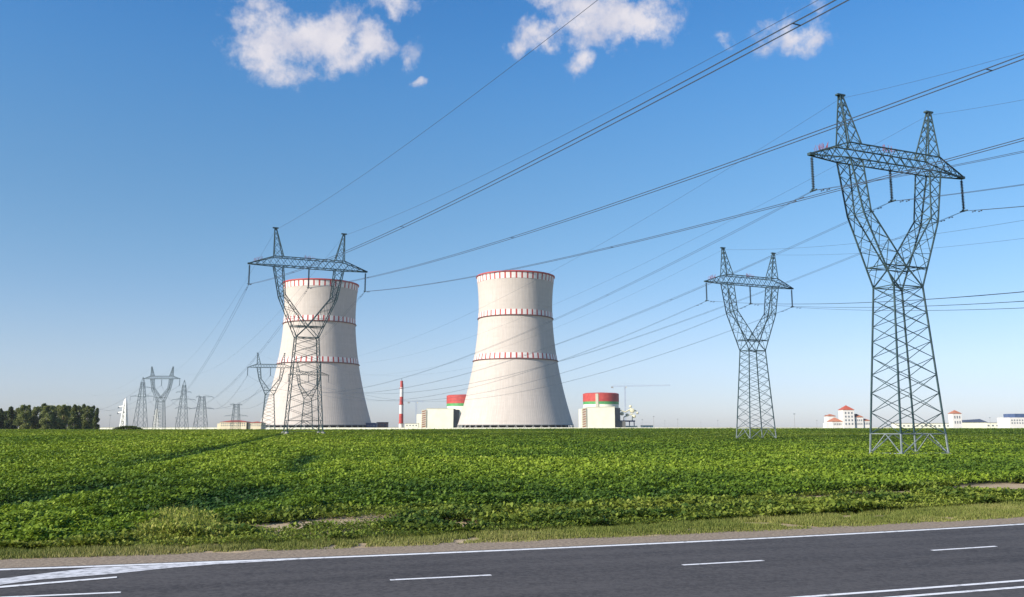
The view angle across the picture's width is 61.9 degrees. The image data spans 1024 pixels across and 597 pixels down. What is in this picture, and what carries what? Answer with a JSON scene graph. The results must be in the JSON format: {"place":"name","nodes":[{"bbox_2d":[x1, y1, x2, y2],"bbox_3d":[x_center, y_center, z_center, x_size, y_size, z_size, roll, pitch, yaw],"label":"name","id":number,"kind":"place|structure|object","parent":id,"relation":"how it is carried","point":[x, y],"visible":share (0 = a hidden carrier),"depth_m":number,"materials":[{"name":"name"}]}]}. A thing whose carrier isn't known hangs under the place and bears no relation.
{"place":"outdoors","nodes":[
{"label":"outdoors","id":0,"kind":"place"},
{"bbox_2d":[217,420,265,428],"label":"yellow building","id":1,"kind":"structure","parent":0,"point":[243,424],"depth_m":692.98,"materials":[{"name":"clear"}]},
{"bbox_2d":[417,394,465,427],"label":"reactor building","id":2,"kind":"structure","parent":0,"point":[449,416],"depth_m":1246.65,"materials":[{"name":"white paint"}]},
{"bbox_2d":[0,523,1023,596],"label":"road","id":3,"kind":"structure","parent":0,"point":[811,565],"depth_m":17.70,"materials":[{"name":"grey asphalt"}]},
{"bbox_2d":[0,576,116,587],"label":"merge marking","id":4,"kind":"object","parent":3,"relation":"on","point":[56,582],"visible":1,"depth_m":16.50,"materials":[{"name":"paint"}]},
{"bbox_2d":[5,592,120,596],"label":"lane marking","id":5,"kind":"object","parent":3,"relation":"on","point":[63,594],"visible":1,"depth_m":15.37,"materials":[{"name":"paint"}]},
{"bbox_2d":[0,560,281,584],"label":"merge marking","id":6,"kind":"object","parent":3,"relation":"on","point":[90,571],"visible":1,"depth_m":17.78,"materials":[{"name":"paint"}]},
{"bbox_2d":[390,574,489,579],"bbox_3d":[-1.415,5.592,17.113,2.063,0.001,0.123,2,-9,-16],"label":"lane marking","id":7,"kind":"object","parent":3,"relation":"on","point":[440,577],"visible":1,"depth_m":17.10,"materials":[{"name":"paint"}]},
{"bbox_2d":[0,524,1023,569],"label":"edge line","id":8,"kind":"object","parent":3,"relation":"on","point":[489,550],"visible":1,"depth_m":20.65,"materials":[{"name":"paint"}]},
{"bbox_2d":[681,560,763,564],"bbox_3d":[4.705,5.870,18.966,2.062,0.001,0.123,3,-9,-18],"label":"lane marking","id":9,"kind":"object","parent":3,"relation":"on","point":[722,562],"visible":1,"depth_m":18.98,"materials":[{"name":"paint"}]},
{"bbox_2d":[795,579,1023,596],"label":"line","id":10,"kind":"object","parent":3,"relation":"on","point":[910,588],"visible":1,"depth_m":15.84,"materials":[{"name":"paint"}]},
{"bbox_2d":[890,586,1023,596],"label":"line","id":11,"kind":"object","parent":3,"relation":"on","point":[959,591],"visible":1,"depth_m":15.60,"materials":[{"name":"paint"}]},
{"bbox_2d":[933,546,997,550],"bbox_3d":[11.247,6.207,21.209,2.109,0.001,0.122,3,-9,-20],"label":"lane marking","id":12,"kind":"object","parent":3,"relation":"on","point":[966,548],"visible":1,"depth_m":21.16,"materials":[{"name":"paint"}]},
{"bbox_2d":[0,0,1023,426],"label":"sky","id":13,"kind":"structure","parent":0,"point":[151,151],"materials":[{"name":"blue"}]},
{"bbox_2d":[4,427,1023,558],"bbox_3d":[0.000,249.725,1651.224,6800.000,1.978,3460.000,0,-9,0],"label":"ground","id":14,"kind":"structure","parent":0,"point":[983,484],"depth_m":28.23,"materials":[{"name":"soil"}]},
{"bbox_2d":[0,408,4,428],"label":"pine tree","id":15,"kind":"object","parent":14,"relation":"on","point":[2,416],"visible":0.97,"depth_m":464.37,"materials":[{"name":"green plant"}]},
{"bbox_2d":[4,411,8,428],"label":"tree","id":16,"kind":"object","parent":14,"relation":"on","point":[5,417],"visible":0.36,"depth_m":477.46,"materials":[{"name":"green plant"}]},
{"bbox_2d":[3,406,16,428],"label":"pine tree","id":17,"kind":"object","parent":14,"relation":"on","point":[10,421],"visible":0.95,"depth_m":457.26,"materials":[{"name":"green plant"}]},
{"bbox_2d":[7,407,19,428],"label":"tree","id":18,"kind":"object","parent":14,"relation":"on","point":[16,411],"visible":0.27,"depth_m":470.84,"materials":[{"name":"green plant"}]},
{"bbox_2d":[12,404,30,428],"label":"tree","id":19,"kind":"object","parent":14,"relation":"on","point":[24,413],"visible":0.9,"depth_m":449.70,"materials":[{"name":"green plant"}]},
{"bbox_2d":[20,405,31,428],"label":"pine tree","id":20,"kind":"object","parent":14,"relation":"on","point":[29,406],"visible":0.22,"depth_m":464.68,"materials":[{"name":"green plant"}]},
{"bbox_2d":[29,406,43,428],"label":"tree","id":21,"kind":"object","parent":14,"relation":"on","point":[34,419],"visible":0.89,"depth_m":456.38,"materials":[{"name":"green plant"}]},
{"bbox_2d":[39,405,54,428],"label":"tree","id":22,"kind":"object","parent":14,"relation":"on","point":[45,421],"visible":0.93,"depth_m":449.52,"materials":[{"name":"green plant"}]},
{"bbox_2d":[50,405,58,427],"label":"tree","id":23,"kind":"object","parent":14,"relation":"on","point":[54,412],"visible":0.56,"depth_m":463.96,"materials":[{"name":"green plant"}]},
{"bbox_2d":[53,404,69,428],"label":"tree","id":24,"kind":"object","parent":14,"relation":"on","point":[61,419],"visible":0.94,"depth_m":456.08,"materials":[{"name":"green plant"}]},
{"bbox_2d":[63,405,72,428],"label":"tree","id":25,"kind":"object","parent":14,"relation":"on","point":[69,407],"visible":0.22,"depth_m":470.66,"materials":[{"name":"green plant"}]},
{"bbox_2d":[66,404,79,428],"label":"pine tree","id":26,"kind":"object","parent":14,"relation":"on","point":[73,418],"visible":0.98,"depth_m":450.08,"materials":[{"name":"green plant"}]},
{"bbox_2d":[71,405,83,428],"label":"tree","id":27,"kind":"object","parent":14,"relation":"on","point":[80,410],"visible":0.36,"depth_m":464.44,"materials":[{"name":"green plant"}]},
{"bbox_2d":[81,405,94,428],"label":"tree","id":28,"kind":"object","parent":14,"relation":"on","point":[87,423],"visible":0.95,"depth_m":456.64,"materials":[{"name":"green plant"}]},
{"bbox_2d":[92,408,99,428],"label":"pine tree","id":29,"kind":"object","parent":14,"relation":"on","point":[96,420],"visible":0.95,"depth_m":449.84,"materials":[{"name":"green plant"}]},
{"bbox_2d":[117,398,127,427],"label":"monument","id":30,"kind":"object","parent":14,"relation":"on","point":[123,420],"visible":0.97,"depth_m":891.36,"materials":[{"name":"white paint"}]},
{"bbox_2d":[112,425,142,429],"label":"shrub","id":31,"kind":"object","parent":14,"relation":"on","point":[128,428],"visible":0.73,"depth_m":231.31,"materials":[{"name":"green plant"}]},
{"bbox_2d":[133,377,153,428],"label":"mast pylon","id":32,"kind":"object","parent":14,"relation":"on","point":[140,396],"visible":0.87,"depth_m":496.89,"materials":[{"name":"metal"}]},
{"bbox_2d":[153,409,160,426],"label":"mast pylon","id":33,"kind":"object","parent":14,"relation":"on","point":[156,412],"visible":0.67,"depth_m":940.85,"materials":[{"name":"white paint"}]},
{"bbox_2d":[143,367,180,428],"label":"transmission pylon","id":34,"kind":"object","parent":14,"relation":"on","point":[170,384],"visible":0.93,"depth_m":481.61,"materials":[{"name":"metal"}]},
{"bbox_2d":[116,502,248,539],"bbox_3d":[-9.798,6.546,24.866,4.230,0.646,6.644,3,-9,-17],"label":"leafy weeds","id":35,"kind":"object","parent":14,"relation":"on","point":[170,527],"visible":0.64,"depth_m":23.21,"materials":[{"name":"green plant"}]},
{"bbox_2d":[171,380,195,428],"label":"mast pylon","id":36,"kind":"object","parent":14,"relation":"on","point":[183,385],"visible":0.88,"depth_m":516.79,"materials":[{"name":"metal"}]},
{"bbox_2d":[193,395,213,428],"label":"mast pylon","id":37,"kind":"object","parent":14,"relation":"on","point":[203,403],"visible":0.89,"depth_m":495.57,"materials":[{"name":"metal"}]},
{"bbox_2d":[227,404,247,428],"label":"mast pylon","id":38,"kind":"object","parent":14,"relation":"on","point":[236,415],"visible":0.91,"depth_m":634.15,"materials":[{"name":"metal"}]},
{"bbox_2d":[247,353,293,428],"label":"transmission pylon","id":39,"kind":"object","parent":14,"relation":"on","point":[270,390],"visible":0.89,"depth_m":398.21,"materials":[{"name":"metal"}]},
{"bbox_2d":[247,227,367,433],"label":"transmission pylon","id":40,"kind":"object","parent":14,"relation":"on","point":[284,296],"visible":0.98,"depth_m":151.87,"materials":[{"name":"metal"}]},
{"bbox_2d":[143,285,248,408],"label":"power line","id":41,"kind":"object","parent":40,"relation":"attached to","point":[208,356],"visible":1,"depth_m":196.23,"materials":[{"name":"grey metal"}]},
{"bbox_2d":[165,288,307,408],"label":"power line","id":42,"kind":"object","parent":40,"relation":"hanging from","point":[251,361],"visible":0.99,"depth_m":205.57,"materials":[{"name":"grey metal"}]},
{"bbox_2d":[179,291,364,408],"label":"power line","id":43,"kind":"object","parent":40,"relation":"hanging from","point":[281,374],"visible":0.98,"depth_m":232.51,"materials":[{"name":"grey metal"}]},
{"bbox_2d":[283,1,595,225],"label":"earth wire","id":44,"kind":"object","parent":40,"relation":"attached to","point":[466,100],"visible":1,"depth_m":70.92,"materials":[{"name":"grey metal"}]},
{"bbox_2d":[250,0,848,284],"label":"power line","id":45,"kind":"object","parent":40,"relation":"attached to","point":[794,23],"visible":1,"depth_m":41.03,"materials":[{"name":"grey metal"}]},
{"bbox_2d":[344,0,817,235],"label":"earth wire","id":46,"kind":"object","parent":40,"relation":"attached to","point":[619,106],"visible":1,"depth_m":71.80,"materials":[{"name":"grey metal"}]},
{"bbox_2d":[310,54,1023,288],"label":"power line","id":47,"kind":"object","parent":40,"relation":"hanging from","point":[512,237],"visible":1,"depth_m":47.51,"materials":[{"name":"grey metal"}]},
{"bbox_2d":[365,138,1023,291],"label":"power line","id":48,"kind":"object","parent":40,"relation":"hanging from","point":[755,210],"visible":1,"depth_m":61.57,"materials":[{"name":"grey metal"}]},
{"bbox_2d":[288,361,328,428],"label":"transmission pylon","id":49,"kind":"object","parent":14,"relation":"on","point":[299,371],"visible":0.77,"depth_m":447.21,"materials":[{"name":"metal"}]},
{"bbox_2d":[261,278,370,427],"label":"cooling tower","id":50,"kind":"structure","parent":14,"relation":"on","point":[338,341],"depth_m":914.73,"materials":[{"name":"grey concrete"}]},
{"bbox_2d":[366,423,377,427],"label":"block","id":51,"kind":"structure","parent":14,"relation":"on","point":[371,425],"depth_m":919.87,"materials":[{"name":"blue"}]},
{"bbox_2d":[377,422,387,427],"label":"block","id":52,"kind":"structure","parent":14,"relation":"on","point":[382,424],"depth_m":1008.94,"materials":[{"name":"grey concrete"}]},
{"bbox_2d":[399,381,403,427],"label":"striped chimney","id":53,"kind":"object","parent":14,"relation":"on","point":[401,404],"visible":0.96,"depth_m":1237.97,"materials":[{"name":"white paint"}]},
{"bbox_2d":[405,423,418,427],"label":"block","id":54,"kind":"structure","parent":14,"relation":"on","point":[412,425],"depth_m":1221.55,"materials":[{"name":"grey concrete"}]},
{"bbox_2d":[408,399,419,422],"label":"tower crane","id":55,"kind":"object","parent":14,"relation":"on","point":[415,410],"visible":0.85,"depth_m":1436.77,"materials":[{"name":"metal"}]},
{"bbox_2d":[100,427,887,428],"bbox_3d":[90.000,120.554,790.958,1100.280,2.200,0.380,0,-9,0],"label":"perimeter wall","id":56,"kind":"structure","parent":14,"relation":"on","point":[403,428],"depth_m":790.88,"materials":[{"name":"white concrete"}]},
{"bbox_2d":[0,517,1023,567],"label":"road shoulder","id":57,"kind":"object","parent":14,"relation":"on","point":[183,557],"visible":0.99,"depth_m":21.57},
{"bbox_2d":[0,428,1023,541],"bbox_3d":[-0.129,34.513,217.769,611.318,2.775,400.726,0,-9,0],"label":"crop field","id":58,"kind":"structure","parent":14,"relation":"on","point":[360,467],"depth_m":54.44,"materials":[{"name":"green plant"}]},
{"bbox_2d":[0,474,1023,549],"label":"roadside weeds","id":59,"kind":"object","parent":14,"relation":"on","point":[423,517],"visible":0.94,"depth_m":27.63,"materials":[{"name":"green plant"}]},
{"bbox_2d":[0,500,1023,559],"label":"grass strip","id":60,"kind":"object","parent":14,"relation":"on","point":[983,511],"depth_m":24.16,"materials":[{"name":"green plant"}]},
{"bbox_2d":[457,270,573,427],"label":"cooling tower","id":61,"kind":"structure","parent":14,"relation":"on","point":[504,297],"depth_m":865.24,"materials":[{"name":"concrete"}]},
{"bbox_2d":[620,405,638,426],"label":"process plant","id":62,"kind":"object","parent":14,"relation":"on","point":[632,410],"visible":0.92,"depth_m":1226.11,"materials":[{"name":"white metal"}]},
{"bbox_2d":[611,383,669,419],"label":"tower crane","id":63,"kind":"object","parent":14,"relation":"on","point":[625,386],"visible":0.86,"depth_m":1413.07,"materials":[{"name":"metal"}]},
{"bbox_2d":[640,425,652,427],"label":"block","id":64,"kind":"structure","parent":14,"relation":"on","point":[646,426],"depth_m":988.81,"materials":[{"name":"grey concrete"}]},
{"bbox_2d":[704,247,793,438],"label":"transmission pylon","id":65,"kind":"object","parent":14,"relation":"on","point":[770,296],"visible":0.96,"depth_m":162.43,"materials":[{"name":"metal"}]},
{"bbox_2d":[292,301,705,400],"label":"power line","id":66,"kind":"object","parent":65,"relation":"hanging from","point":[545,365],"visible":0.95,"depth_m":201.20,"materials":[{"name":"grey metal"}]},
{"bbox_2d":[311,305,747,400],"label":"power line","id":67,"kind":"object","parent":65,"relation":"hanging from","point":[566,371],"visible":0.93,"depth_m":215.50,"materials":[{"name":"grey metal"}]},
{"bbox_2d":[348,254,713,374],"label":"earth wire","id":68,"kind":"object","parent":65,"relation":"attached to","point":[589,313],"visible":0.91,"depth_m":194.71,"materials":[{"name":"grey metal"}]},
{"bbox_2d":[322,257,767,375],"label":"earth wire","id":69,"kind":"object","parent":65,"relation":"attached to","point":[543,348],"visible":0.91,"depth_m":224.68,"materials":[{"name":"grey metal"}]},
{"bbox_2d":[331,308,788,401],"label":"power line","id":70,"kind":"object","parent":65,"relation":"hanging from","point":[594,374],"visible":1,"depth_m":222.08,"materials":[{"name":"grey metal"}]},
{"bbox_2d":[711,291,1023,303],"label":"power line","id":71,"kind":"object","parent":65,"relation":"hanging from","point":[904,300],"visible":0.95,"depth_m":105.05,"materials":[{"name":"grey metal"}]},
{"bbox_2d":[753,220,1022,249],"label":"earth wire","id":72,"kind":"object","parent":65,"relation":"attached to","point":[891,239],"visible":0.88,"depth_m":118.05,"materials":[{"name":"grey metal"}]},
{"bbox_2d":[756,301,1023,307],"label":"power line","id":73,"kind":"object","parent":65,"relation":"hanging from","point":[910,306],"visible":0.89,"depth_m":120.33,"materials":[{"name":"grey metal"}]},
{"bbox_2d":[797,307,1016,310],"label":"power line","id":74,"kind":"object","parent":65,"relation":"hanging from","point":[920,310],"visible":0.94,"depth_m":133.91,"materials":[{"name":"grey metal"}]},
{"bbox_2d":[826,238,1023,254],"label":"earth wire","id":75,"kind":"object","parent":65,"relation":"attached to","point":[927,248],"visible":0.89,"depth_m":126.89,"materials":[{"name":"grey metal"}]},
{"bbox_2d":[823,405,869,427],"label":"office building","id":76,"kind":"structure","parent":14,"relation":"on","point":[848,418],"depth_m":593.77,"materials":[{"name":"white paint"}]},
{"bbox_2d":[807,93,967,453],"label":"transmission pylon","id":77,"kind":"object","parent":14,"relation":"on","point":[959,176],"visible":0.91,"depth_m":86.44,"materials":[{"name":"metal"}]},
{"bbox_2d":[251,192,810,392],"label":"power line","id":78,"kind":"object","parent":77,"relation":"hanging from","point":[611,292],"visible":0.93,"depth_m":108.77,"materials":[{"name":"grey metal"}]},
{"bbox_2d":[301,103,832,363],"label":"earth wire","id":79,"kind":"object","parent":77,"relation":"attached to","point":[631,226],"visible":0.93,"depth_m":115.92,"materials":[{"name":"grey metal"}]},
{"bbox_2d":[274,202,888,392],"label":"power line","id":80,"kind":"object","parent":77,"relation":"hanging from","point":[667,300],"visible":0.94,"depth_m":117.65,"materials":[{"name":"grey metal"}]},
{"bbox_2d":[296,211,962,393],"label":"power line","id":81,"kind":"object","parent":77,"relation":"hanging from","point":[686,319],"visible":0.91,"depth_m":131.13,"materials":[{"name":"grey metal"}]},
{"bbox_2d":[356,118,922,363],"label":"earth wire","id":82,"kind":"object","parent":77,"relation":"attached to","point":[670,250],"visible":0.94,"depth_m":132.95,"materials":[{"name":"grey metal"}]},
{"bbox_2d":[813,151,1023,191],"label":"power line","id":83,"kind":"object","parent":77,"relation":"attached to","point":[827,189],"visible":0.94,"depth_m":66.55,"materials":[{"name":"grey metal"}]},
{"bbox_2d":[844,52,1022,97],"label":"earth wire","id":84,"kind":"object","parent":77,"relation":"attached to","point":[941,74],"visible":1,"depth_m":71.46,"materials":[{"name":"grey metal"}]},
{"bbox_2d":[896,184,1022,201],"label":"power line","id":85,"kind":"object","parent":77,"relation":"attached to","point":[957,193],"visible":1,"depth_m":77.59,"materials":[{"name":"grey metal"}]},
{"bbox_2d":[968,206,1023,211],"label":"power line","id":86,"kind":"object","parent":77,"relation":"hanging from","point":[993,208],"visible":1,"depth_m":86.60,"materials":[{"name":"grey metal"}]},
{"bbox_2d":[892,423,948,427],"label":"block","id":87,"kind":"structure","parent":14,"relation":"on","point":[910,425],"depth_m":751.72,"materials":[{"name":"grey concrete"}]},
{"bbox_2d":[948,410,961,427],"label":"gate house","id":88,"kind":"structure","parent":14,"relation":"on","point":[955,418],"depth_m":594.31,"materials":[{"name":"white paint"}]},
{"bbox_2d":[962,419,986,427],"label":"sheds","id":89,"kind":"object","parent":14,"relation":"on","point":[975,423],"visible":0.56,"depth_m":633.25,"materials":[{"name":"white paint"}]},
{"bbox_2d":[987,422,997,427],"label":"block","id":90,"kind":"structure","parent":14,"relation":"on","point":[994,424],"depth_m":751.77,"materials":[{"name":"grey concrete"}]},
{"bbox_2d":[997,414,1023,427],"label":"blue roofed hall","id":91,"kind":"structure","parent":14,"relation":"on","point":[1012,421],"depth_m":614.80,"materials":[{"name":"white paint"}]},
{"bbox_2d":[579,392,625,426],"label":"reactor building","id":92,"kind":"structure","parent":0,"point":[600,409],"depth_m":1201.23,"materials":[{"name":"white paint"}]}
]}

